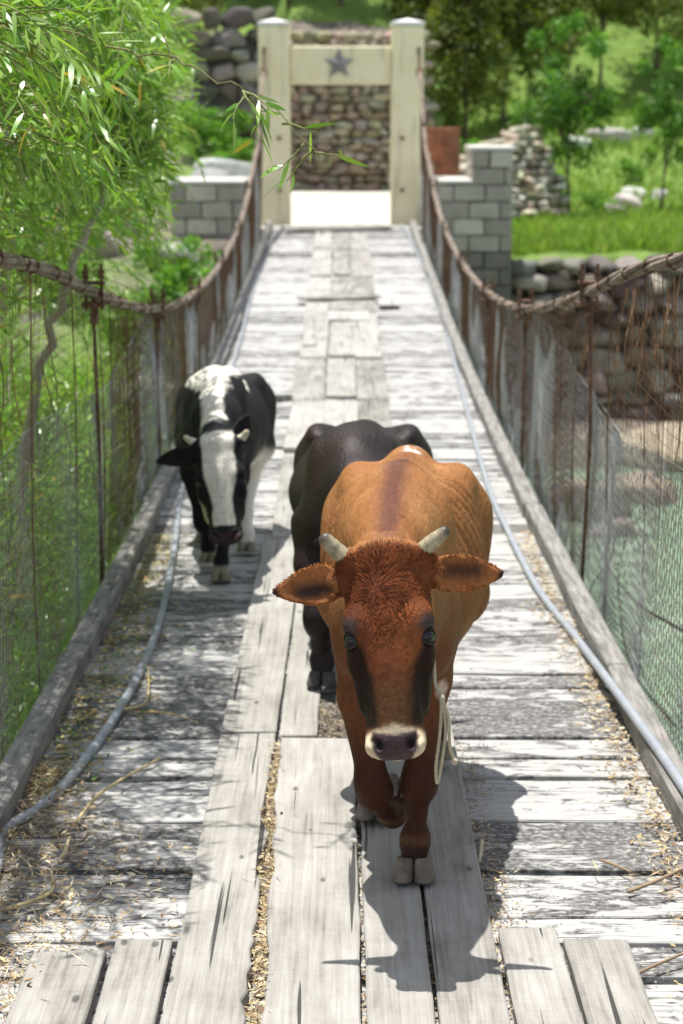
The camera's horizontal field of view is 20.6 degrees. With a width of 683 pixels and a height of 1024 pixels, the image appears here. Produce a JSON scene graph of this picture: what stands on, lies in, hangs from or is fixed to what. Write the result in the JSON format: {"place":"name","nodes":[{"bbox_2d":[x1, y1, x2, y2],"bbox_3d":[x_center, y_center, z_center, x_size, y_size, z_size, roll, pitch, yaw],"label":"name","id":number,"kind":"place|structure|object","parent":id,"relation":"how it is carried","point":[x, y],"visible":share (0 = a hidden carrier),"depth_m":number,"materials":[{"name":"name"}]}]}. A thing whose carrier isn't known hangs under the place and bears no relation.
{"place":"outdoors","nodes":[
{"label":"outdoors","id":0,"kind":"place"},
{"bbox_2d":[291,189,389,224],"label":"path","id":1,"kind":"structure","parent":0,"point":[325,206],"depth_m":33.15,"materials":[{"name":"white"}]},
{"bbox_2d":[0,0,682,624],"bbox_3d":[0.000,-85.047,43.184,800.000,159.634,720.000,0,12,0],"label":"terrain","id":2,"kind":"structure","parent":0,"point":[618,58],"depth_m":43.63,"materials":[{"name":"green plant"}]},
{"bbox_2d":[0,561,56,763],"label":"willow shrub","id":3,"kind":"object","parent":2,"relation":"on","point":[21,696],"visible":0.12,"depth_m":7.59,"materials":[{"name":"green plant"}]},
{"bbox_2d":[0,269,70,435],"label":"willow shrub","id":4,"kind":"object","parent":2,"relation":"on","point":[26,324],"visible":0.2,"depth_m":16.99,"materials":[{"name":"green plant"}]},
{"bbox_2d":[0,336,76,649],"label":"willow shrub","id":5,"kind":"object","parent":2,"relation":"on","point":[23,399],"visible":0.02,"depth_m":12.82,"materials":[{"name":"green plant"}]},
{"bbox_2d":[0,352,86,762],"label":"willow shrub","id":6,"kind":"object","parent":2,"relation":"on","point":[28,500],"visible":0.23,"depth_m":8.29,"materials":[{"name":"green plant"}]},
{"bbox_2d":[0,266,91,452],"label":"willow shrub","id":7,"kind":"object","parent":2,"relation":"on","point":[19,328],"visible":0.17,"depth_m":14.72,"materials":[{"name":"green plant"}]},
{"bbox_2d":[0,351,114,756],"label":"willow shrub","id":8,"kind":"object","parent":2,"relation":"on","point":[63,566],"visible":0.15,"depth_m":9.40,"materials":[{"name":"green plant"}]},
{"bbox_2d":[0,298,130,724],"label":"willow shrub","id":9,"kind":"object","parent":2,"relation":"on","point":[17,419],"visible":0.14,"depth_m":10.41,"materials":[{"name":"green plant"}]},
{"bbox_2d":[18,194,119,302],"bbox_3d":[-3.694,-3.225,23.938,1.659,1.681,1.666,10,15,38],"label":"shrub","id":10,"kind":"object","parent":2,"relation":"on","point":[83,261],"visible":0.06,"depth_m":23.83,"materials":[{"name":"green plant"}]},
{"bbox_2d":[0,350,151,715],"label":"willow shrub","id":11,"kind":"object","parent":2,"relation":"on","point":[93,536],"visible":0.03,"depth_m":11.74,"materials":[{"name":"green plant"}]},
{"bbox_2d":[0,295,152,598],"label":"dead stems","id":12,"kind":"object","parent":2,"relation":"on","point":[58,420],"visible":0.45,"depth_m":7.50,"materials":[{"name":"brown plant"}]},
{"bbox_2d":[0,309,166,560],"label":"willow shrub","id":13,"kind":"object","parent":2,"relation":"on","point":[80,370],"visible":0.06,"depth_m":17.31,"materials":[{"name":"green plant"}]},
{"bbox_2d":[8,400,158,649],"bbox_3d":[-1.992,0.598,13.207,1.682,2.859,2.280,0,12,0],"label":"willow shrub","id":14,"kind":"object","parent":2,"relation":"on","point":[87,503],"visible":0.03,"depth_m":13.18,"materials":[{"name":"green plant"}]},
{"bbox_2d":[30,370,172,620],"bbox_3d":[-2.028,0.091,15.559,1.756,2.649,1.938,0,12,0],"label":"willow shrub","id":15,"kind":"object","parent":2,"relation":"on","point":[94,441],"visible":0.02,"depth_m":15.38,"materials":[{"name":"green plant"}]},
{"bbox_2d":[0,0,209,664],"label":"willow tree","id":16,"kind":"object","parent":2,"relation":"on","point":[73,103],"visible":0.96,"depth_m":7.40,"materials":[{"name":"green plant"}]},
{"bbox_2d":[17,5,369,197],"bbox_3d":[-0.485,-1.180,5.357,1.133,0.570,0.371,2,12,9],"label":"willow sprig","id":17,"kind":"object","parent":16,"relation":"attached to","point":[257,110],"visible":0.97,"depth_m":5.33,"materials":[{"name":"green plant"}]},
{"bbox_2d":[74,231,135,257],"bbox_3d":[-3.261,-3.691,25.798,0.888,0.446,0.670,-5,13,-23],"label":"rock","id":18,"kind":"object","parent":2,"relation":"on","point":[107,253],"visible":0.19,"depth_m":25.57,"materials":[{"name":"stone"}]},
{"bbox_2d":[79,159,157,225],"bbox_3d":[-3.413,-4.585,27.215,1.499,1.513,1.493,0,12,0],"label":"shrub","id":19,"kind":"object","parent":2,"relation":"on","point":[141,206],"visible":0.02,"depth_m":27.31,"materials":[{"name":"green plant"}]},
{"bbox_2d":[81,297,198,375],"bbox_3d":[-2.374,-1.875,22.041,1.244,1.261,1.249,6,13,24],"label":"shrub","id":20,"kind":"object","parent":2,"relation":"on","point":[87,321],"visible":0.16,"depth_m":21.83,"materials":[{"name":"green plant"}]},
{"bbox_2d":[117,372,174,416],"bbox_3d":[-2.348,-1.361,21.735,0.940,0.566,0.760,-6,13,-25],"label":"rock","id":21,"kind":"object","parent":2,"relation":"on","point":[150,390],"visible":0.03,"depth_m":21.50,"materials":[{"name":"stone"}]},
{"bbox_2d":[127,233,221,310],"bbox_3d":[-2.122,-2.900,23.856,1.249,1.261,1.244,-2,12,-8],"label":"shrub","id":22,"kind":"object","parent":2,"relation":"on","point":[181,272],"visible":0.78,"depth_m":23.74,"materials":[{"name":"green plant"}]},
{"bbox_2d":[150,243,200,268],"bbox_3d":[-2.275,-3.426,25.308,0.819,0.423,0.582,5,13,21],"label":"rock","id":23,"kind":"object","parent":2,"relation":"on","point":[190,257],"visible":0.18,"depth_m":25.02,"materials":[{"name":"stone"}]},
{"bbox_2d":[143,0,221,51],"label":"broadleaf tree","id":24,"kind":"object","parent":2,"relation":"on","point":[198,7],"visible":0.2,"depth_m":42.36,"materials":[{"name":"green plant"}]},
{"bbox_2d":[167,101,236,158],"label":"shrub","id":25,"kind":"object","parent":2,"relation":"on","point":[222,137],"visible":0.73,"depth_m":38.07,"materials":[{"name":"green plant"}]},
{"bbox_2d":[168,177,248,238],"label":"block pier","id":26,"kind":"structure","parent":2,"relation":"on","point":[217,208],"depth_m":26.52,"materials":[{"name":"concrete"}]},
{"bbox_2d":[193,0,226,34],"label":"broadleaf tree","id":27,"kind":"object","parent":2,"relation":"on","point":[215,29],"visible":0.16,"depth_m":45.56,"materials":[{"name":"green plant"}]},
{"bbox_2d":[190,168,231,176],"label":"rock","id":28,"kind":"object","parent":2,"relation":"on","point":[212,172],"visible":0.37,"depth_m":31.39,"materials":[{"name":"stone"}]},
{"bbox_2d":[193,158,250,176],"bbox_3d":[-1.998,-5.842,32.439,1.167,0.563,0.849,0,12,0],"label":"rock","id":29,"kind":"object","parent":2,"relation":"on","point":[237,168],"visible":0.33,"depth_m":32.17,"materials":[{"name":"stone"}]},
{"bbox_2d":[201,106,255,155],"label":"shrub","id":30,"kind":"object","parent":2,"relation":"on","point":[238,117],"visible":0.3,"depth_m":38.56,"materials":[{"name":"green plant"}]},
{"bbox_2d":[171,7,292,147],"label":"stone wall","id":31,"kind":"structure","parent":2,"relation":"on","point":[229,52],"depth_m":39.45,"materials":[{"name":"grey stone"}]},
{"bbox_2d":[211,138,255,162],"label":"shrub","id":32,"kind":"object","parent":2,"relation":"on","point":[242,155],"visible":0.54,"depth_m":35.76,"materials":[{"name":"green plant"}]},
{"bbox_2d":[286,0,290,11],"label":"broadleaf tree","id":33,"kind":"object","parent":2,"relation":"on","point":[287,3],"visible":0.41,"depth_m":46.36,"materials":[{"name":"green plant"}]},
{"bbox_2d":[338,0,343,5],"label":"broadleaf tree","id":34,"kind":"object","parent":2,"relation":"on","point":[340,2],"visible":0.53,"depth_m":44.91,"materials":[{"name":"green plant"}]},
{"bbox_2d":[0,71,682,1023],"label":"suspension bridge","id":35,"kind":"structure","parent":2,"relation":"on","point":[246,635],"depth_m":6.69,"materials":[{"name":"grey wood"}]},
{"bbox_2d":[3,868,54,911],"bbox_3d":[-0.818,1.027,5.118,0.088,0.025,0.312,3,12,15],"label":"stick","id":36,"kind":"object","parent":35,"relation":"on","point":[21,904],"visible":0.99,"depth_m":5.02,"materials":[{"name":"beige wood"}]},
{"bbox_2d":[61,836,70,858],"bbox_3d":[-0.799,0.972,5.459,0.018,0.017,0.160,0,12,-2],"label":"stick","id":37,"kind":"object","parent":35,"relation":"on","point":[66,848],"visible":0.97,"depth_m":5.43,"materials":[{"name":"beige wood"}]},
{"bbox_2d":[73,757,160,823],"bbox_3d":[-0.716,0.873,5.950,0.038,0.028,0.661,4,13,17],"label":"stick","id":38,"kind":"object","parent":35,"relation":"on","point":[93,799],"visible":0.99,"depth_m":5.92,"materials":[{"name":"beige wood"}]},
{"bbox_2d":[0,242,271,872],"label":"plastic pipe","id":39,"kind":"object","parent":35,"relation":"on","point":[65,782],"visible":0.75,"depth_m":7.06,"materials":[{"name":"grey plastic"}]},
{"bbox_2d":[123,670,149,710],"bbox_3d":[-0.750,0.663,7.030,0.084,0.018,0.492,0,12,0],"label":"stick","id":40,"kind":"object","parent":35,"relation":"on","point":[140,705],"visible":1,"depth_m":6.86,"materials":[{"name":"beige wood"}]},
{"bbox_2d":[136,711,197,722],"bbox_3d":[-0.619,0.731,6.739,0.270,0.012,0.038,7,14,29],"label":"stick","id":41,"kind":"object","parent":35,"relation":"on","point":[165,713],"visible":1,"depth_m":6.76,"materials":[{"name":"brown wood"}]},
{"bbox_2d":[155,365,276,581],"bbox_3d":[-0.600,-0.239,9.165,0.531,0.995,1.969,0,12,0],"label":"cow","id":42,"kind":"object","parent":35,"relation":"on","point":[220,454],"visible":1,"depth_m":8.65},
{"bbox_2d":[275,394,291,402],"bbox_3d":[-0.441,-0.857,14.082,0.136,0.064,0.077,-4,13,-17],"label":"loose board","id":43,"kind":"object","parent":35,"relation":"on","point":[280,398],"visible":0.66,"depth_m":14.05,"materials":[{"name":"grey wood"}]},
{"bbox_2d":[302,334,317,346],"bbox_3d":[-0.293,-1.583,17.302,0.138,0.020,0.700,0,13,0],"label":"loose board","id":44,"kind":"object","parent":35,"relation":"on","point":[309,340],"visible":1,"depth_m":17.24,"materials":[{"name":"grey wood"}]},
{"bbox_2d":[283,223,394,228],"bbox_3d":[-0.038,-4.064,26.696,1.578,0.030,0.306,-3,16,-13],"label":"loose board","id":45,"kind":"object","parent":35,"relation":"on","point":[318,226],"visible":1,"depth_m":26.62,"materials":[{"name":"grey wood"}]},
{"bbox_2d":[297,295,382,300],"bbox_3d":[-0.016,-2.303,20.155,0.920,0.034,0.170,-3,15,-12],"label":"loose board","id":46,"kind":"object","parent":35,"relation":"on","point":[334,297],"visible":1,"depth_m":20.11,"materials":[{"name":"grey wood"}]},
{"bbox_2d":[0,523,682,1023],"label":"straw litter","id":47,"kind":"object","parent":35,"relation":"on","point":[258,963],"visible":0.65,"depth_m":5.67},
{"bbox_2d":[328,311,369,320],"bbox_3d":[0.075,-1.974,18.901,0.410,0.024,0.622,0,14,0],"label":"loose board","id":48,"kind":"object","parent":35,"relation":"on","point":[348,315],"visible":1,"depth_m":18.80,"materials":[{"name":"grey wood"}]},
{"bbox_2d":[288,419,432,686],"bbox_3d":[0.087,0.083,7.383,0.601,0.971,1.803,0,12,0],"label":"cow","id":49,"kind":"object","parent":35,"relation":"on","point":[325,455],"visible":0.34,"depth_m":6.95},
{"bbox_2d":[272,445,503,884],"bbox_3d":[0.166,0.378,5.375,0.563,1.148,1.983,1,12,4],"label":"cow","id":50,"kind":"object","parent":35,"relation":"on","point":[393,586],"visible":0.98,"depth_m":4.68},
{"bbox_2d":[433,660,457,783],"bbox_3d":[0.235,0.498,4.500,0.044,0.315,0.098,-10,16,-40],"label":"rope","id":51,"kind":"object","parent":50,"relation":"hanging from","point":[444,715],"visible":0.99,"depth_m":4.49,"materials":[{"name":"beige fabric"}]},
{"bbox_2d":[378,298,399,305],"bbox_3d":[0.501,-2.223,19.875,0.223,0.026,0.506,0,14,0],"label":"loose board","id":52,"kind":"object","parent":35,"relation":"on","point":[388,301],"visible":1,"depth_m":19.79,"materials":[{"name":"grey wood"}]},
{"bbox_2d":[478,839,483,862],"bbox_3d":[0.401,0.979,5.412,0.014,0.014,0.172,1,12,6],"label":"stick","id":53,"kind":"object","parent":35,"relation":"on","point":[481,845],"visible":0.96,"depth_m":5.41,"materials":[{"name":"beige wood"}]},
{"bbox_2d":[400,223,682,795],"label":"plastic pipe","id":54,"kind":"object","parent":35,"relation":"on","point":[663,757],"visible":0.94,"depth_m":8.06,"materials":[{"name":"grey plastic"}]},
{"bbox_2d":[600,859,631,872],"bbox_3d":[0.776,0.999,5.297,0.010,0.008,0.116,-9,15,-38],"label":"stick","id":55,"kind":"object","parent":35,"relation":"on","point":[610,863],"visible":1,"depth_m":5.30,"materials":[{"name":"beige wood"}]},
{"bbox_2d":[572,272,682,488],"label":"dead stems","id":56,"kind":"object","parent":35,"relation":"hanging from","point":[654,332],"visible":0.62,"depth_m":7.24,"materials":[{"name":"brown plant"}]},
{"bbox_2d":[627,867,682,893],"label":"stick","id":57,"kind":"object","parent":35,"relation":"on","point":[641,886],"visible":1,"depth_m":5.15,"materials":[{"name":"beige wood"}]},
{"bbox_2d":[639,952,682,973],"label":"stick","id":58,"kind":"object","parent":35,"relation":"on","point":[643,970],"visible":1,"depth_m":4.62,"materials":[{"name":"beige wood"}]},
{"bbox_2d":[290,31,440,190],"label":"stone wall","id":59,"kind":"structure","parent":2,"relation":"on","point":[360,116],"depth_m":40.28,"materials":[{"name":"beige stone"}]},
{"bbox_2d":[382,0,473,101],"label":"cypress tree","id":60,"kind":"object","parent":2,"relation":"on","point":[408,7],"visible":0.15,"depth_m":43.77,"materials":[{"name":"green plant"}]},
{"bbox_2d":[423,0,521,154],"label":"cypress tree","id":61,"kind":"object","parent":2,"relation":"on","point":[470,29],"visible":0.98,"depth_m":41.34,"materials":[{"name":"green plant"}]},
{"bbox_2d":[460,136,485,154],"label":"shrub","id":62,"kind":"object","parent":2,"relation":"on","point":[472,142],"visible":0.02,"depth_m":37.36,"materials":[{"name":"green plant"}]},
{"bbox_2d":[433,145,515,410],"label":"block pier","id":63,"kind":"structure","parent":2,"relation":"on","point":[476,205],"depth_m":26.55,"materials":[{"name":"concrete"}]},
{"bbox_2d":[439,0,575,124],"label":"cypress tree","id":64,"kind":"object","parent":2,"relation":"on","point":[530,8],"visible":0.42,"depth_m":44.28,"materials":[{"name":"green plant"}]},
{"bbox_2d":[460,123,569,218],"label":"rubble wall","id":65,"kind":"structure","parent":2,"relation":"on","point":[529,144],"depth_m":33.90,"materials":[{"name":"stone"}]},
{"bbox_2d":[532,170,573,200],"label":"shrub","id":66,"kind":"object","parent":2,"relation":"on","point":[558,173],"visible":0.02,"depth_m":36.95,"materials":[{"name":"green plant"}]},
{"bbox_2d":[495,0,611,96],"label":"cypress tree","id":67,"kind":"object","parent":2,"relation":"on","point":[588,25],"visible":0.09,"depth_m":48.38,"materials":[{"name":"green plant"}]},
{"bbox_2d":[507,7,622,213],"bbox_3d":[4.144,-7.180,34.702,2.205,4.208,2.018,0,12,0],"label":"young tree","id":68,"kind":"object","parent":2,"relation":"on","point":[565,102],"visible":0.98,"depth_m":34.43,"materials":[{"name":"green plant"}]},
{"bbox_2d":[533,430,616,468],"bbox_3d":[3.133,-0.709,25.244,1.150,0.732,0.825,3,12,14],"label":"boulder","id":69,"kind":"object","parent":2,"relation":"on","point":[560,458],"visible":0.1,"depth_m":25.05,"materials":[{"name":"stone"}]},
{"bbox_2d":[561,135,593,150],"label":"rock","id":70,"kind":"object","parent":2,"relation":"on","point":[583,141],"visible":0.23,"depth_m":41.95,"materials":[{"name":"stone"}]},
{"bbox_2d":[508,254,682,423],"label":"retaining wall","id":71,"kind":"structure","parent":2,"relation":"on","point":[548,283],"depth_m":27.66,"materials":[{"name":"stone"}]},
{"bbox_2d":[578,190,618,213],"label":"shrub","id":72,"kind":"object","parent":2,"relation":"on","point":[590,202],"visible":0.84,"depth_m":36.29,"materials":[{"name":"green plant"}]},
{"bbox_2d":[553,0,646,95],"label":"broadleaf tree","id":73,"kind":"object","parent":2,"relation":"on","point":[614,11],"visible":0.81,"depth_m":47.44,"materials":[{"name":"green plant"}]},
{"bbox_2d":[589,493,614,593],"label":"bare branch","id":74,"kind":"object","parent":2,"relation":"on","point":[613,553],"visible":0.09,"depth_m":9.72,"materials":[{"name":"brown wood"}]},
{"bbox_2d":[586,127,631,146],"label":"rock","id":75,"kind":"object","parent":2,"relation":"on","point":[609,132],"visible":0.53,"depth_m":42.83,"materials":[{"name":"stone"}]},
{"bbox_2d":[605,203,625,213],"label":"rock","id":76,"kind":"object","parent":2,"relation":"on","point":[607,205],"visible":0.41,"depth_m":36.48,"materials":[{"name":"stone"}]},
{"bbox_2d":[612,193,642,208],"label":"rock","id":77,"kind":"object","parent":2,"relation":"on","point":[621,197],"visible":0.6,"depth_m":36.86,"materials":[{"name":"stone"}]},
{"bbox_2d":[615,158,645,181],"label":"shrub","id":78,"kind":"object","parent":2,"relation":"on","point":[628,166],"visible":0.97,"depth_m":39.77,"materials":[{"name":"green plant"}]},
{"bbox_2d":[621,186,646,198],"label":"rock","id":79,"kind":"object","parent":2,"relation":"on","point":[628,189],"visible":0.51,"depth_m":38.34,"materials":[{"name":"stone"}]},
{"bbox_2d":[593,536,681,631],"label":"bare branch","id":80,"kind":"object","parent":2,"relation":"on","point":[649,610],"visible":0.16,"depth_m":7.60,"materials":[{"name":"brown wood"}]},
{"bbox_2d":[629,127,655,139],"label":"rock","id":81,"kind":"object","parent":2,"relation":"on","point":[649,133],"visible":0.37,"depth_m":43.96,"materials":[{"name":"stone"}]},
{"bbox_2d":[606,0,682,77],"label":"cypress tree","id":82,"kind":"object","parent":2,"relation":"on","point":[647,25],"visible":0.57,"depth_m":49.39,"materials":[{"name":"green plant"}]},
{"bbox_2d":[618,533,674,726],"bbox_3d":[1.350,0.498,8.367,0.014,0.605,1.607,0,12,0],"label":"bare branch","id":83,"kind":"object","parent":2,"relation":"on","point":[625,641],"visible":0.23,"depth_m":8.94,"materials":[{"name":"brown wood"}]},
{"bbox_2d":[616,422,682,472],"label":"boulder","id":84,"kind":"object","parent":2,"relation":"on","point":[674,441],"visible":0.33,"depth_m":24.93,"materials":[{"name":"stone"}]},
{"bbox_2d":[628,30,682,207],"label":"young tree","id":85,"kind":"object","parent":2,"relation":"on","point":[671,126],"visible":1,"depth_m":35.99,"materials":[{"name":"green plant"}]},
{"bbox_2d":[650,189,668,198],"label":"rock","id":86,"kind":"object","parent":2,"relation":"on","point":[659,194],"visible":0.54,"depth_m":38.41,"materials":[{"name":"stone"}]},
{"bbox_2d":[644,0,682,48],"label":"broadleaf tree","id":87,"kind":"object","parent":2,"relation":"on","point":[677,36],"visible":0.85,"depth_m":45.99,"materials":[{"name":"green plant"}]},
{"bbox_3d":[0.000,-2.528,28.213,2.700,3.555,1.483,0,12,0],"label":"concrete abutment","id":88,"kind":"object","parent":2,"relation":"on","visible":0},
{"bbox_2d":[257,18,424,225],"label":"bridge gate","id":89,"kind":"structure","parent":88,"relation":"on","point":[398,65],"depth_m":27.32,"materials":[{"name":"beige paint"}]},
{"bbox_2d":[426,127,460,175],"bbox_3d":[1.580,-5.601,29.480,0.590,0.855,0.590,0,12,0],"label":"barrel","id":90,"kind":"object","parent":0,"point":[443,145],"visible":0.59,"depth_m":29.23,"materials":[{"name":"orange paint"}]},
{"bbox_2d":[516,450,682,756],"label":"river","id":91,"kind":"structure","parent":0,"point":[666,613],"depth_m":18.69,"materials":[{"name":"green liquid"}]},
{"bbox_2d":[546,478,632,520],"bbox_3d":[2.811,-0.036,22.117,1.249,0.762,0.860,0,12,0],"label":"boulder","id":92,"kind":"object","parent":91,"relation":"in","point":[623,507],"visible":0.12,"depth_m":21.77,"materials":[{"name":"stone"}]},
{"bbox_2d":[588,517,639,537],"bbox_3d":[3.096,0.219,21.148,0.698,0.373,0.542,0,12,0],"label":"boulder","id":93,"kind":"object","parent":91,"relation":"in","point":[620,527],"visible":0.16,"depth_m":20.93,"materials":[{"name":"stone"}]},
{"bbox_2d":[602,470,679,504],"bbox_3d":[3.616,-0.179,23.038,1.077,0.619,0.741,3,12,13],"label":"boulder","id":94,"kind":"object","parent":91,"relation":"in","point":[633,487],"visible":0.19,"depth_m":22.70,"materials":[{"name":"stone"}]}
]}

